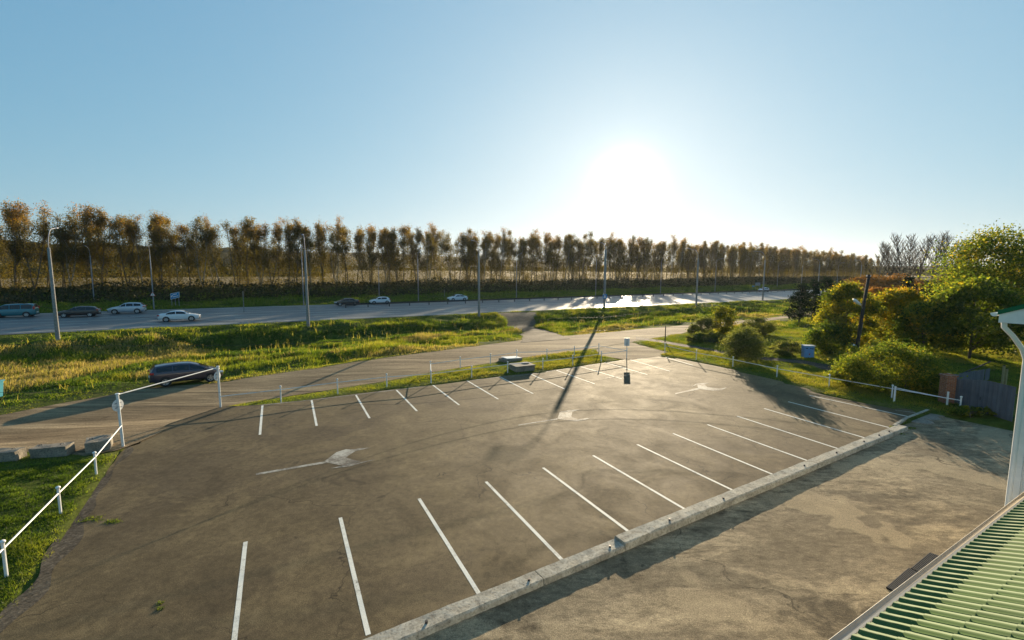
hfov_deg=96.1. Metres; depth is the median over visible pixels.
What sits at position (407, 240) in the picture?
windbreak tree
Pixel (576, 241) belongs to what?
windbreak tree
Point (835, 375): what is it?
bush
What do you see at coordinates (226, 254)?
wooded hill
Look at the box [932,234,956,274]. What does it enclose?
bare tree
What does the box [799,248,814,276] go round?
windbreak tree
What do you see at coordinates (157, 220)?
windbreak tree
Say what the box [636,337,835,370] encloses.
rut path
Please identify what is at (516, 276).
street lamp
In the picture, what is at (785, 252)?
windbreak tree
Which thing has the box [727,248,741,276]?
windbreak tree
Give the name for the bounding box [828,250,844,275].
windbreak tree
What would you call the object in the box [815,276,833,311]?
pine tree
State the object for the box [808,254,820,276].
windbreak tree
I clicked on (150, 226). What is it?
windbreak tree
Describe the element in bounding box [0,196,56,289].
windbreak tree
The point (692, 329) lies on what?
bush
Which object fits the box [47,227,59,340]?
street lamp
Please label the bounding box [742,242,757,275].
windbreak tree
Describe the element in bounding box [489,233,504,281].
windbreak tree
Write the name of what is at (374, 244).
windbreak tree
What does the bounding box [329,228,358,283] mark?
windbreak tree
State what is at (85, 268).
windbreak tree
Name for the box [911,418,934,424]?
paving slab
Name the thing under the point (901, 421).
kerb stone
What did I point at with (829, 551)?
yard
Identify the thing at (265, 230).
windbreak tree
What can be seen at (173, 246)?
windbreak tree
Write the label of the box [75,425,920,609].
crack weeds
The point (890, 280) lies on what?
autumn tree
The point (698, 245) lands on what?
windbreak tree
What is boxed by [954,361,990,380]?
board fence
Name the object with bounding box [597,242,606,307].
street lamp
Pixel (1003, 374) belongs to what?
timber post
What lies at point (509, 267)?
windbreak tree
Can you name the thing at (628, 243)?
windbreak tree
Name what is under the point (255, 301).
grass
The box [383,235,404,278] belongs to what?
windbreak tree
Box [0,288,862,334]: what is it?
highway
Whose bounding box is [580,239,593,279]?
windbreak tree
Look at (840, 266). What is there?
windbreak tree
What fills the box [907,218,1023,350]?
broadleaf tree
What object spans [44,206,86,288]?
windbreak tree
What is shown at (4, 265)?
windbreak tree
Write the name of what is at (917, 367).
bush
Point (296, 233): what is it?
windbreak tree
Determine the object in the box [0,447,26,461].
concrete block
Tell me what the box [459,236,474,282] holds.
windbreak tree
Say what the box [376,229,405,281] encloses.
windbreak tree
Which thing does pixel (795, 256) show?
windbreak tree
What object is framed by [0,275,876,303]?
undergrowth
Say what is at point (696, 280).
street lamp
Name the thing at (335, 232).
windbreak tree
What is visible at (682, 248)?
windbreak tree
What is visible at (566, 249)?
windbreak tree
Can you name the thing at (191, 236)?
windbreak tree
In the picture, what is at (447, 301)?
guardrail
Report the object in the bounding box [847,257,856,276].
windbreak tree
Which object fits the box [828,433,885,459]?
kerb beam
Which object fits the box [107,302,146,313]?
car
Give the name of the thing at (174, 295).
direction sign
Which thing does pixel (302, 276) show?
street lamp
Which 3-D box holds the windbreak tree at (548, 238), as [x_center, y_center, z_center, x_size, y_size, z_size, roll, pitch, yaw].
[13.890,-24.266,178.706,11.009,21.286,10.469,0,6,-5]
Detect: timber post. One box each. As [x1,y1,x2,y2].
[1001,365,1005,383]
[1004,368,1007,384]
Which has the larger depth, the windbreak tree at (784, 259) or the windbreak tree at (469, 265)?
the windbreak tree at (784, 259)
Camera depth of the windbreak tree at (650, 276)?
215.54 m
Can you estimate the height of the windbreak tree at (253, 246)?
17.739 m
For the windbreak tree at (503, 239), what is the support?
on the ground at (80, 501)
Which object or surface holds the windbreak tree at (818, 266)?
on the ground at (80, 501)
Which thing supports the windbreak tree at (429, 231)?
on the ground at (80, 501)
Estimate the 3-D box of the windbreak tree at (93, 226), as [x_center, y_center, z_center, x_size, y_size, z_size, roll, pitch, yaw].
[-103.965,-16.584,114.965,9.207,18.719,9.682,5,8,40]
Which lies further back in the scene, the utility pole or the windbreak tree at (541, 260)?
the windbreak tree at (541, 260)
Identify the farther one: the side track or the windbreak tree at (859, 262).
the windbreak tree at (859, 262)
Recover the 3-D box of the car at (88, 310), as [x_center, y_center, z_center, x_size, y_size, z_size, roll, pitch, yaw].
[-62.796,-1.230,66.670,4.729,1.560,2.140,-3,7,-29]
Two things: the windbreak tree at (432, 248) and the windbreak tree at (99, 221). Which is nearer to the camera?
the windbreak tree at (99, 221)
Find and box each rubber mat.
[886,568,916,590]
[911,552,938,571]
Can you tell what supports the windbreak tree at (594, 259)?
on the ground at (80, 501)
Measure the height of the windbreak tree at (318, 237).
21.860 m
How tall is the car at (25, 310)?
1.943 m
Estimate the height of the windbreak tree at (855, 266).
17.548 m
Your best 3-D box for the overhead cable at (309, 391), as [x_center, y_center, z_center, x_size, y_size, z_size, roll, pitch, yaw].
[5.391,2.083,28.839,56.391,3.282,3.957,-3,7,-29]
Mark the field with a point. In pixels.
(350, 277)
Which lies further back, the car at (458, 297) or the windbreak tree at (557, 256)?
the windbreak tree at (557, 256)
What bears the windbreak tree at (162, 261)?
on the ground at (80, 501)
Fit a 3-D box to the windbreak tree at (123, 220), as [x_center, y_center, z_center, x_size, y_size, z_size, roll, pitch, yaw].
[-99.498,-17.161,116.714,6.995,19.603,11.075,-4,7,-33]
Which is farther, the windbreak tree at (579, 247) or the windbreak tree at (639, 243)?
the windbreak tree at (639, 243)
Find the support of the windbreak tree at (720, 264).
on the ground at (80, 501)
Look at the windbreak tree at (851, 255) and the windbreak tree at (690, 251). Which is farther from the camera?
the windbreak tree at (851, 255)
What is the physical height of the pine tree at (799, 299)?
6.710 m
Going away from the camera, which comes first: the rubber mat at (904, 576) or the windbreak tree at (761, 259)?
the rubber mat at (904, 576)
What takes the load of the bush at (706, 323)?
on the ground at (80, 501)
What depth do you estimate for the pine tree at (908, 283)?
77.43 m
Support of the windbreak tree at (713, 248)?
on the ground at (80, 501)
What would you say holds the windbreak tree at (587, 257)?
on the ground at (80, 501)
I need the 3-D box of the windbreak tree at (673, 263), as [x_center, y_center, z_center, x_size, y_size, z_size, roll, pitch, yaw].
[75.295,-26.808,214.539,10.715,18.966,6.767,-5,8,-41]
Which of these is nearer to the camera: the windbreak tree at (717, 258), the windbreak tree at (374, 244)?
the windbreak tree at (374, 244)
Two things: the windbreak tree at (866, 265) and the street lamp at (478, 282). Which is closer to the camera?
the street lamp at (478, 282)
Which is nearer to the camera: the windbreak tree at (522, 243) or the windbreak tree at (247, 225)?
the windbreak tree at (247, 225)
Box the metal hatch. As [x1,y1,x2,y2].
[499,356,521,362]
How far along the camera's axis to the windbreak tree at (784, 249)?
264.05 m
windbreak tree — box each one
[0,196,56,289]
[0,204,39,289]
[0,204,41,286]
[0,225,13,290]
[30,211,60,287]
[41,209,79,289]
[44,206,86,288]
[46,211,85,286]
[64,201,120,289]
[69,222,107,287]
[74,205,123,287]
[87,216,117,287]
[99,214,139,287]
[107,216,147,286]
[119,216,153,288]
[120,212,162,286]
[134,213,164,283]
[141,224,175,288]
[142,209,176,288]
[151,217,192,287]
[152,220,181,287]
[171,220,203,285]
[175,223,211,286]
[181,216,227,287]
[195,226,224,287]
[199,214,236,287]
[219,219,249,286]
[225,223,263,285]
[225,224,251,285]
[233,216,262,285]
[242,229,273,286]
[244,224,272,285]
[253,221,287,286]
[264,221,290,285]
[272,216,307,284]
[273,216,299,285]
[279,217,313,285]
[296,226,324,284]
[300,225,320,283]
[301,221,334,285]
[303,215,335,283]
[322,215,350,283]
[322,232,349,285]
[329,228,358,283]
[335,224,355,285]
[344,228,372,285]
[346,224,370,284]
[350,224,383,282]
[363,231,383,281]
[374,224,395,281]
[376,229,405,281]
[377,226,401,282]
[380,227,406,284]
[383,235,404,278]
[393,225,414,281]
[405,227,429,282]
[405,229,416,281]
[407,231,426,283]
[415,225,436,280]
[419,232,442,284]
[424,233,447,284]
[425,233,444,280]
[427,222,454,281]
[436,232,463,282]
[439,232,461,282]
[450,231,474,282]
[454,231,477,282]
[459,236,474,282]
[460,239,475,278]
[463,227,491,283]
[469,229,487,280]
[471,229,491,282]
[471,237,489,278]
[475,231,498,282]
[483,240,497,278]
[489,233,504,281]
[490,226,510,279]
[491,234,513,278]
[496,239,512,283]
[503,230,526,281]
[504,253,517,279]
[511,240,529,283]
[513,237,531,283]
[517,239,530,281]
[518,237,534,281]
[524,236,539,282]
[526,229,544,280]
[528,237,548,281]
[533,235,554,282]
[535,230,556,280]
[539,237,559,280]
[541,239,558,282]
[547,240,565,281]
[548,234,565,281]
[555,235,575,281]
[558,235,572,281]
[560,232,578,279]
[565,231,583,280]
[572,234,586,279]
[573,231,595,281]
[576,242,595,281]
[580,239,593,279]
[584,238,599,280]
[590,240,598,279]
[591,237,607,279]
[592,240,607,278]
[599,231,615,279]
[601,250,616,279]
[606,237,622,280]
[607,239,621,277]
[612,235,637,281]
[613,243,628,278]
[615,238,627,279]
[617,237,634,277]
[619,237,638,277]
[623,243,635,278]
[625,241,639,279]
[633,234,648,280]
[633,245,643,275]
[634,238,651,281]
[636,247,657,279]
[643,237,670,279]
[644,243,660,278]
[648,238,663,279]
[649,243,661,279]
[649,247,668,279]
[653,240,675,279]
[662,234,681,278]
[664,243,670,277]
[666,240,689,277]
[668,243,680,277]
[673,237,687,277]
[681,246,695,280]
[682,243,696,279]
[690,245,700,279]
[691,243,707,279]
[691,244,707,277]
[698,240,715,277]
[698,244,710,280]
[705,240,718,277]
[706,241,721,280]
[706,242,723,275]
[714,240,737,278]
[717,244,728,277]
[717,249,725,276]
[726,245,737,276]
[726,246,739,279]
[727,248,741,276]
[728,243,746,279]
[735,245,750,276]
[738,249,750,279]
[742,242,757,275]
[744,247,756,276]
[751,242,763,275]
[753,244,768,276]
[753,244,771,275]
[762,246,778,278]
[763,246,776,277]
[768,248,784,276]
[770,247,786,277]
[774,247,786,276]
[775,247,791,277]
[776,249,791,275]
[783,248,797,278]
[787,244,803,277]
[789,248,801,277]
[791,252,804,277]
[799,247,808,276]
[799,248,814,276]
[800,251,811,276]
[804,250,816,276]
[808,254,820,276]
[814,249,829,276]
[815,253,821,276]
[820,250,829,276]
[821,247,833,275]
[826,252,837,275]
[826,254,835,274]
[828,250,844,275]
[832,251,845,275]
[836,253,846,276]
[838,254,848,275]
[841,253,854,277]
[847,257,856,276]
[852,256,859,276]
[856,258,862,276]
[859,258,865,274]
[861,255,869,274]
[867,260,874,274]
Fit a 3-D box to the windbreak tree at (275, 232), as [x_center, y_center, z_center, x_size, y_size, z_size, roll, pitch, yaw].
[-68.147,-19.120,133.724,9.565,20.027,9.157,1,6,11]
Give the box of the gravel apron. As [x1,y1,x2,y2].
[597,342,665,359]
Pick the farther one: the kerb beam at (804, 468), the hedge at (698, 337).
the hedge at (698, 337)
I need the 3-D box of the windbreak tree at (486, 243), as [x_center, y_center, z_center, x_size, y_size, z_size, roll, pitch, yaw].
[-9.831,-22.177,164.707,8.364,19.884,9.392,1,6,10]
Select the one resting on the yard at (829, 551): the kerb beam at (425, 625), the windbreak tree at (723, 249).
the kerb beam at (425, 625)
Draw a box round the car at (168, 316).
[157,310,200,321]
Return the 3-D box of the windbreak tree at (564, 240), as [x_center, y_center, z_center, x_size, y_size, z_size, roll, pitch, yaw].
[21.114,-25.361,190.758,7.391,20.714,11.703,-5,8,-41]
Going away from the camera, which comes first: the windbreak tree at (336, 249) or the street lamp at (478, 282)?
the street lamp at (478, 282)
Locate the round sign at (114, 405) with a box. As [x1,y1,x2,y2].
[112,399,123,410]
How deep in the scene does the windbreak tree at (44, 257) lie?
108.82 m
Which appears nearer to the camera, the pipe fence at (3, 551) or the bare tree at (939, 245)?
the pipe fence at (3, 551)
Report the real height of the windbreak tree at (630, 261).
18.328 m
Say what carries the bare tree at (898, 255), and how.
on the ground at (80, 501)
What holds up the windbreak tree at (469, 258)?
on the ground at (80, 501)
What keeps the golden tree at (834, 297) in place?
on the ground at (80, 501)
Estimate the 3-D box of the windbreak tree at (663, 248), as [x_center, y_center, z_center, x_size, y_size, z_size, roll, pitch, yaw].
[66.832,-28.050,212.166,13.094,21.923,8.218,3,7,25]
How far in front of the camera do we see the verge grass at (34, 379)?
48.60 m
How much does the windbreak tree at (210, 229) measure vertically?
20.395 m
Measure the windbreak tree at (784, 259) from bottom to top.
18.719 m
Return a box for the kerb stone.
[892,409,928,425]
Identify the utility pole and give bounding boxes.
[853,274,870,351]
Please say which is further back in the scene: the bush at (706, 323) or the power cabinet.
the bush at (706, 323)
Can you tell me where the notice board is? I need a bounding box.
[624,338,629,345]
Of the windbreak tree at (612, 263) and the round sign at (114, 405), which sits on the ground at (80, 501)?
the windbreak tree at (612, 263)
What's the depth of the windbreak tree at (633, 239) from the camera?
200.76 m
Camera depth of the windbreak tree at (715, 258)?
231.34 m
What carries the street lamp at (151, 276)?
on the ground at (80, 501)
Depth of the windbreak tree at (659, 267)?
219.08 m
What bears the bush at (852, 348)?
on the ground at (80, 501)
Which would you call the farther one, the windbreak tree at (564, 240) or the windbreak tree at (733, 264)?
the windbreak tree at (733, 264)
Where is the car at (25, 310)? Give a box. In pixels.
[0,303,39,317]
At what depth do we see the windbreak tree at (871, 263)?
318.89 m
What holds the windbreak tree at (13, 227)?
on the ground at (80, 501)
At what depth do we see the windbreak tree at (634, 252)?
203.89 m
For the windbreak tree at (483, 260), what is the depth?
168.55 m
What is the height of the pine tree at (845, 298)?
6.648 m
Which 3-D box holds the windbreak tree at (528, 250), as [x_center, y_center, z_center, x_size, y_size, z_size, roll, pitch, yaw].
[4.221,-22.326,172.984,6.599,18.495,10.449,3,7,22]
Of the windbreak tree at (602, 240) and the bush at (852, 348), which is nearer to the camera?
the bush at (852, 348)
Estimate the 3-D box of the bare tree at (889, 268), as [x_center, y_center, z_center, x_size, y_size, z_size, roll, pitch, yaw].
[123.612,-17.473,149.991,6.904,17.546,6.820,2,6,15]
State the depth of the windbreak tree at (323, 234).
140.83 m
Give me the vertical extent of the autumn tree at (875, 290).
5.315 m
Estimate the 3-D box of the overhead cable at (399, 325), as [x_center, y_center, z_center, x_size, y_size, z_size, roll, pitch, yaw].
[2.420,-1.303,31.531,60.322,3.239,4.791,-2,7,-22]
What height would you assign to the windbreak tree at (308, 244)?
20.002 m
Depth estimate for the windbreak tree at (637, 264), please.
209.16 m
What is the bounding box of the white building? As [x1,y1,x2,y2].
[829,304,1023,639]
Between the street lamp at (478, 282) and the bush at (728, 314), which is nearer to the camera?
the bush at (728, 314)
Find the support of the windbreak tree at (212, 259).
on the ground at (80, 501)
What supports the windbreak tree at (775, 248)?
on the ground at (80, 501)
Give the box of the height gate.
[115,366,221,446]
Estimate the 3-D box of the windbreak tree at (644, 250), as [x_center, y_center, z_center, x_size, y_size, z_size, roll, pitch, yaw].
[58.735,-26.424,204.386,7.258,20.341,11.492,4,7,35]
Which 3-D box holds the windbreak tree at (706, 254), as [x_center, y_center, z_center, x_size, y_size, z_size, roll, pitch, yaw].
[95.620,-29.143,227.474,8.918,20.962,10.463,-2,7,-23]
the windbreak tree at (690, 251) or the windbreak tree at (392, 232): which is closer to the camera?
the windbreak tree at (392, 232)
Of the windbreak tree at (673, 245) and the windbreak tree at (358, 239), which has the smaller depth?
the windbreak tree at (358, 239)
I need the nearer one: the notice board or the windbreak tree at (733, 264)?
the notice board
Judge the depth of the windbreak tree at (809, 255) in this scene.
276.41 m
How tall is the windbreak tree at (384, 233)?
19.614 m
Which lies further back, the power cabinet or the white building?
the power cabinet
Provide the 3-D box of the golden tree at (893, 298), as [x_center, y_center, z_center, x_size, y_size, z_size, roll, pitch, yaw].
[39.245,-0.473,47.121,7.379,7.302,7.419,0,6,0]
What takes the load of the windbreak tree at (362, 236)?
on the ground at (80, 501)
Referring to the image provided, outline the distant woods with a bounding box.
[0,262,325,277]
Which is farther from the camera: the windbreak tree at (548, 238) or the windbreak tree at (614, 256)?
the windbreak tree at (614, 256)
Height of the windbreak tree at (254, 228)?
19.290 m
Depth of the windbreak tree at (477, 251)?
163.70 m
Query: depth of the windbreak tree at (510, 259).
175.40 m
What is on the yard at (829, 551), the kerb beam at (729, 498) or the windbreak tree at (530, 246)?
the kerb beam at (729, 498)
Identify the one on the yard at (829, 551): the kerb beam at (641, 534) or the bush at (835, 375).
the kerb beam at (641, 534)
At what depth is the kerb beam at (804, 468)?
18.59 m
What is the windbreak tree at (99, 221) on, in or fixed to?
on the ground at (80, 501)
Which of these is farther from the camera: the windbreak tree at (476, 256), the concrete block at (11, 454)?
the windbreak tree at (476, 256)
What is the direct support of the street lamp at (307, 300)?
on the ground at (80, 501)
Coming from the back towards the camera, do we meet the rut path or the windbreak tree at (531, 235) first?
the windbreak tree at (531, 235)
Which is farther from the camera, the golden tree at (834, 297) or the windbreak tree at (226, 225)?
the windbreak tree at (226, 225)
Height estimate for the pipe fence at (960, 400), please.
1.190 m
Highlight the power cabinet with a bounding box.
[801,344,814,357]
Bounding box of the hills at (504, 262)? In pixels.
[283,251,1016,270]
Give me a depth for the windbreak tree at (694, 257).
223.16 m
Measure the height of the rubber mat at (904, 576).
0.051 m
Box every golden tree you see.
[806,279,889,349]
[856,280,934,345]
[882,300,969,352]
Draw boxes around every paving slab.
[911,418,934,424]
[920,415,941,420]
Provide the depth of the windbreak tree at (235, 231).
128.92 m
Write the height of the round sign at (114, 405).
0.536 m
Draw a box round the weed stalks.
[4,301,852,404]
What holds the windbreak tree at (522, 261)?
on the ground at (80, 501)
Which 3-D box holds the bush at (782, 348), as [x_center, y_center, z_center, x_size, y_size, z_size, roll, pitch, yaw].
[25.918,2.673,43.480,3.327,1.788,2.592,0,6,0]
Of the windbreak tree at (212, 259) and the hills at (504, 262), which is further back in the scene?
the hills at (504, 262)
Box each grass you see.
[0,281,900,312]
[0,297,896,413]
[0,453,116,617]
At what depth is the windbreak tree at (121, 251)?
112.59 m
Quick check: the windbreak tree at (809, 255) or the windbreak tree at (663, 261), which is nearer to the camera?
the windbreak tree at (663, 261)
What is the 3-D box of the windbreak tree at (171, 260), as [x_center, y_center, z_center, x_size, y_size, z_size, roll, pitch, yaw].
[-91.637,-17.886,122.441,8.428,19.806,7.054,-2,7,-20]
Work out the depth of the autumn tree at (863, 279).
126.26 m
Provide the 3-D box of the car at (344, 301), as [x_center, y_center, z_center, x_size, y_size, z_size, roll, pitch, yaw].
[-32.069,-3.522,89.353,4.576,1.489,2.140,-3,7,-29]
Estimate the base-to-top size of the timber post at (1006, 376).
1.416 m
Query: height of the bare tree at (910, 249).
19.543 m
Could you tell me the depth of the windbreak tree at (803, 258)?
272.34 m
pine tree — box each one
[782,282,814,321]
[796,279,825,319]
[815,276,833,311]
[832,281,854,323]
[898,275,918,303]
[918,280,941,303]
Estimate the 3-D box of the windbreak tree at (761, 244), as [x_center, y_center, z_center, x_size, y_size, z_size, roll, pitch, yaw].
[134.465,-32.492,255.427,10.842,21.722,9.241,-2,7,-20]
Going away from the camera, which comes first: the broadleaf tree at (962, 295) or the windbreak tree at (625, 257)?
the broadleaf tree at (962, 295)
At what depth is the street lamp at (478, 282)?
71.17 m
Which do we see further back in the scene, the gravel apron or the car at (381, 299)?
the car at (381, 299)
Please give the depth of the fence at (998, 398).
25.41 m
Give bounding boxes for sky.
[0,0,1023,265]
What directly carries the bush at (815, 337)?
on the ground at (80, 501)
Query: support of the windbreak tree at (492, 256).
on the ground at (80, 501)
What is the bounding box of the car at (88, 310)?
[57,306,100,317]
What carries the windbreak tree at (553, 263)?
on the ground at (80, 501)
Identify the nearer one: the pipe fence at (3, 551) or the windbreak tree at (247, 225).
the pipe fence at (3, 551)
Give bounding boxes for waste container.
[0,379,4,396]
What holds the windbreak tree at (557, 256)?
on the ground at (80, 501)
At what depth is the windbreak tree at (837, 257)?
294.65 m
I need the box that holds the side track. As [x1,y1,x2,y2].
[498,312,569,342]
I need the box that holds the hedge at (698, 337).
[685,331,730,342]
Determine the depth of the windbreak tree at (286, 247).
134.07 m
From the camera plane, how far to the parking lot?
16.64 m
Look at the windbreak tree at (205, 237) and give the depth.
119.53 m
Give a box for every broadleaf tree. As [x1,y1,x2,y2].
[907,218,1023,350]
[912,270,1023,358]
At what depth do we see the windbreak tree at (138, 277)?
118.65 m
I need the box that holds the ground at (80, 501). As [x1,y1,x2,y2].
[0,277,1023,612]
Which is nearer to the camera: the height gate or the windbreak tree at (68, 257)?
the height gate
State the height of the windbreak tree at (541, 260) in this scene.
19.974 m
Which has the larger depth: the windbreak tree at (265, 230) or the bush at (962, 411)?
the windbreak tree at (265, 230)
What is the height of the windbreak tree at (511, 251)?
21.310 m
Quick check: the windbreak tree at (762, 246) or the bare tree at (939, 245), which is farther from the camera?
the windbreak tree at (762, 246)
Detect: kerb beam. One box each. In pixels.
[363,571,543,639]
[535,539,624,584]
[614,502,711,550]
[702,474,782,513]
[773,452,837,483]
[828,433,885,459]
[878,424,907,439]
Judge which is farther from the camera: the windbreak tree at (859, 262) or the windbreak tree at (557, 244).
the windbreak tree at (859, 262)
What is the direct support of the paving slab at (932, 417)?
on the yard at (829, 551)
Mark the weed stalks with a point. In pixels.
(358, 343)
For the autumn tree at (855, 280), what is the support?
on the ground at (80, 501)
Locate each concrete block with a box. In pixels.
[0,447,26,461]
[29,442,74,458]
[84,434,112,452]
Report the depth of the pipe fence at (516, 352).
40.14 m
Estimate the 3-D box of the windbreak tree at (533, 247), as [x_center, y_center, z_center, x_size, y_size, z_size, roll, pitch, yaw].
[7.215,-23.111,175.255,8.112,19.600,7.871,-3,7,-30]
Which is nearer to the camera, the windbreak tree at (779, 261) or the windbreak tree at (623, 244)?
the windbreak tree at (623, 244)
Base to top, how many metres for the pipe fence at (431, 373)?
1.200 m
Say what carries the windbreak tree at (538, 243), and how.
on the ground at (80, 501)
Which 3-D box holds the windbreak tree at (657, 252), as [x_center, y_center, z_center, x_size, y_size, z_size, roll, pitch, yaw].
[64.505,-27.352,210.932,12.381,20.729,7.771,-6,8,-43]
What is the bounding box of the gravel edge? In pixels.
[0,447,133,632]
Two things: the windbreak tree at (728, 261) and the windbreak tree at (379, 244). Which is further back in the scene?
the windbreak tree at (728, 261)
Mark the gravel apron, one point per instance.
(635, 351)
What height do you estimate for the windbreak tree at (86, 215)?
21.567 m
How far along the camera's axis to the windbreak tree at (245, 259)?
130.83 m
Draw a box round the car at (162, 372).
[148,361,222,386]
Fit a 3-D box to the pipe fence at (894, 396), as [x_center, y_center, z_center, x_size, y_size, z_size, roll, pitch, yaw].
[24.380,4.739,27.455,2.649,1.370,0.096,2,6,19]
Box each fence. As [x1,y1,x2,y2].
[0,426,120,577]
[221,348,627,402]
[430,343,625,370]
[664,343,962,405]
[893,386,948,404]
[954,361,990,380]
[954,379,1016,421]
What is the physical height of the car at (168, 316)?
1.489 m
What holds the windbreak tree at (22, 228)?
on the ground at (80, 501)
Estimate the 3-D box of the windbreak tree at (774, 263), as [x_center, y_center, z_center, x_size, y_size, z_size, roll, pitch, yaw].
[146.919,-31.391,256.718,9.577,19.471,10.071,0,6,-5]
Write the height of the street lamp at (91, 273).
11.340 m
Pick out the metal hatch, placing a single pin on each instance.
(504, 359)
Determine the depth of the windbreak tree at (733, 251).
235.11 m
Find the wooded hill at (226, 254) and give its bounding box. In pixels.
[0,240,343,272]
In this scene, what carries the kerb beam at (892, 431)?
on the yard at (829, 551)
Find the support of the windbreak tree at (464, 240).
on the ground at (80, 501)
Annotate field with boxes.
[1,270,930,286]
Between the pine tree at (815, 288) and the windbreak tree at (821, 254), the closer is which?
the pine tree at (815, 288)
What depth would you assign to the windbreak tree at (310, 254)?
140.66 m
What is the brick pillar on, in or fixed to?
on the ground at (80, 501)
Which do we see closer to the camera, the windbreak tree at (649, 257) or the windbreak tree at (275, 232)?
the windbreak tree at (275, 232)
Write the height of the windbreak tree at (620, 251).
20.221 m
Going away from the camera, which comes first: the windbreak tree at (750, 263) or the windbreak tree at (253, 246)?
the windbreak tree at (253, 246)
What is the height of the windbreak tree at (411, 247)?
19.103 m
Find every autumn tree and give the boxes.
[843,276,877,290]
[848,274,898,290]
[856,286,900,299]
[869,272,926,291]
[912,278,932,299]
[922,274,966,298]
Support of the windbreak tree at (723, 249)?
on the ground at (80, 501)
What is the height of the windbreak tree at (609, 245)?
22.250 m
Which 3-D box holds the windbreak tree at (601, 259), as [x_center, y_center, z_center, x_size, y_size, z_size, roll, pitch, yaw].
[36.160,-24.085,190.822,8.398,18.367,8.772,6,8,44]
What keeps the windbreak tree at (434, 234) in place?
on the ground at (80, 501)
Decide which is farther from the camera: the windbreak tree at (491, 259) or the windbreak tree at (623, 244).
the windbreak tree at (623, 244)
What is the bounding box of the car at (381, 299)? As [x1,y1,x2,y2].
[369,297,390,304]
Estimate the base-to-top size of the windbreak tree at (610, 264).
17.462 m
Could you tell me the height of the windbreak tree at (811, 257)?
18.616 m
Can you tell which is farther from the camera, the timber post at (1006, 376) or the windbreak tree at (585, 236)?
the windbreak tree at (585, 236)
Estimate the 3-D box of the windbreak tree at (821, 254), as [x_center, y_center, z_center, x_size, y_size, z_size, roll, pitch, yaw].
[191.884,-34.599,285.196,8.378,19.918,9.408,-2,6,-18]
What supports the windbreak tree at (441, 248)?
on the ground at (80, 501)
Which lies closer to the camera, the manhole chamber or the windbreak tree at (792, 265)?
the manhole chamber
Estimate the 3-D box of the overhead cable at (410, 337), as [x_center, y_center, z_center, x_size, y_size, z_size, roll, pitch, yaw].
[2.772,0.296,31.065,59.425,1.898,4.641,-2,7,-23]
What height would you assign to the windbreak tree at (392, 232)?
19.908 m
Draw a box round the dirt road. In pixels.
[0,313,810,455]
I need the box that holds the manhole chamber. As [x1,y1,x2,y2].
[508,362,535,371]
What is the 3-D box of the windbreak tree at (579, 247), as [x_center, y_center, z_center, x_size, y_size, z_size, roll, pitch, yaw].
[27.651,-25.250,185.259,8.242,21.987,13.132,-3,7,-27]
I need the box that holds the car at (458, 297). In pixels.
[447,294,467,299]
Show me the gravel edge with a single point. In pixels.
(28, 598)
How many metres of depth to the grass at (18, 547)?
15.21 m
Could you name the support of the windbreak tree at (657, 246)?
on the ground at (80, 501)
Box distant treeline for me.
[344,264,1011,276]
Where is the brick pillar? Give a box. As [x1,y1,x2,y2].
[938,373,958,403]
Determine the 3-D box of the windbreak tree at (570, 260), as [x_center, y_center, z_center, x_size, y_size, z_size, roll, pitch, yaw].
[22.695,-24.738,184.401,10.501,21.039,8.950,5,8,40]
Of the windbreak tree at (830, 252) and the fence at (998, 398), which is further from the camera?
the windbreak tree at (830, 252)
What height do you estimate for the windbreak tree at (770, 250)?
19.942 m
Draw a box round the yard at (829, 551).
[419,417,1013,639]
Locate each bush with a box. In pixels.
[685,323,699,335]
[692,314,718,335]
[708,302,739,334]
[714,323,775,363]
[738,315,781,335]
[768,338,801,356]
[794,317,862,354]
[822,360,868,386]
[827,333,967,395]
[835,343,870,361]
[946,405,996,417]
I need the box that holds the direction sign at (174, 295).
[170,292,179,305]
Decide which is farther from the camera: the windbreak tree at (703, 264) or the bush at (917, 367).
the windbreak tree at (703, 264)
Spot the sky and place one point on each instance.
(846, 125)
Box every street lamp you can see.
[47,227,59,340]
[84,245,93,298]
[145,242,154,308]
[301,234,309,326]
[301,246,303,304]
[471,240,479,316]
[516,253,521,296]
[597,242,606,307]
[687,248,698,305]
[756,251,765,300]
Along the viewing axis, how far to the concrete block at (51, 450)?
19.30 m
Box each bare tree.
[868,242,892,281]
[882,242,903,276]
[885,232,917,275]
[899,234,923,276]
[910,232,935,279]
[916,230,951,279]
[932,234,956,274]
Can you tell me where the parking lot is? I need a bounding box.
[0,356,915,639]
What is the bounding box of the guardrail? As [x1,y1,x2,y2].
[345,288,825,307]
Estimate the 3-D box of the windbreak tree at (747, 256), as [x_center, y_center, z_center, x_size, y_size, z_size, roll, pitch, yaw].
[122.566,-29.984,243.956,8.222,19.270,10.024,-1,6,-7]
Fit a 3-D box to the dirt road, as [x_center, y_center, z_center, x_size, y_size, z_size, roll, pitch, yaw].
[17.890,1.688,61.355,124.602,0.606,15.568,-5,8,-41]
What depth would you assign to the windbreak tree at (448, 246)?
158.75 m
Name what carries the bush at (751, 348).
on the ground at (80, 501)
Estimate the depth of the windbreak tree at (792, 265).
269.07 m
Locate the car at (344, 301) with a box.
[334,298,359,305]

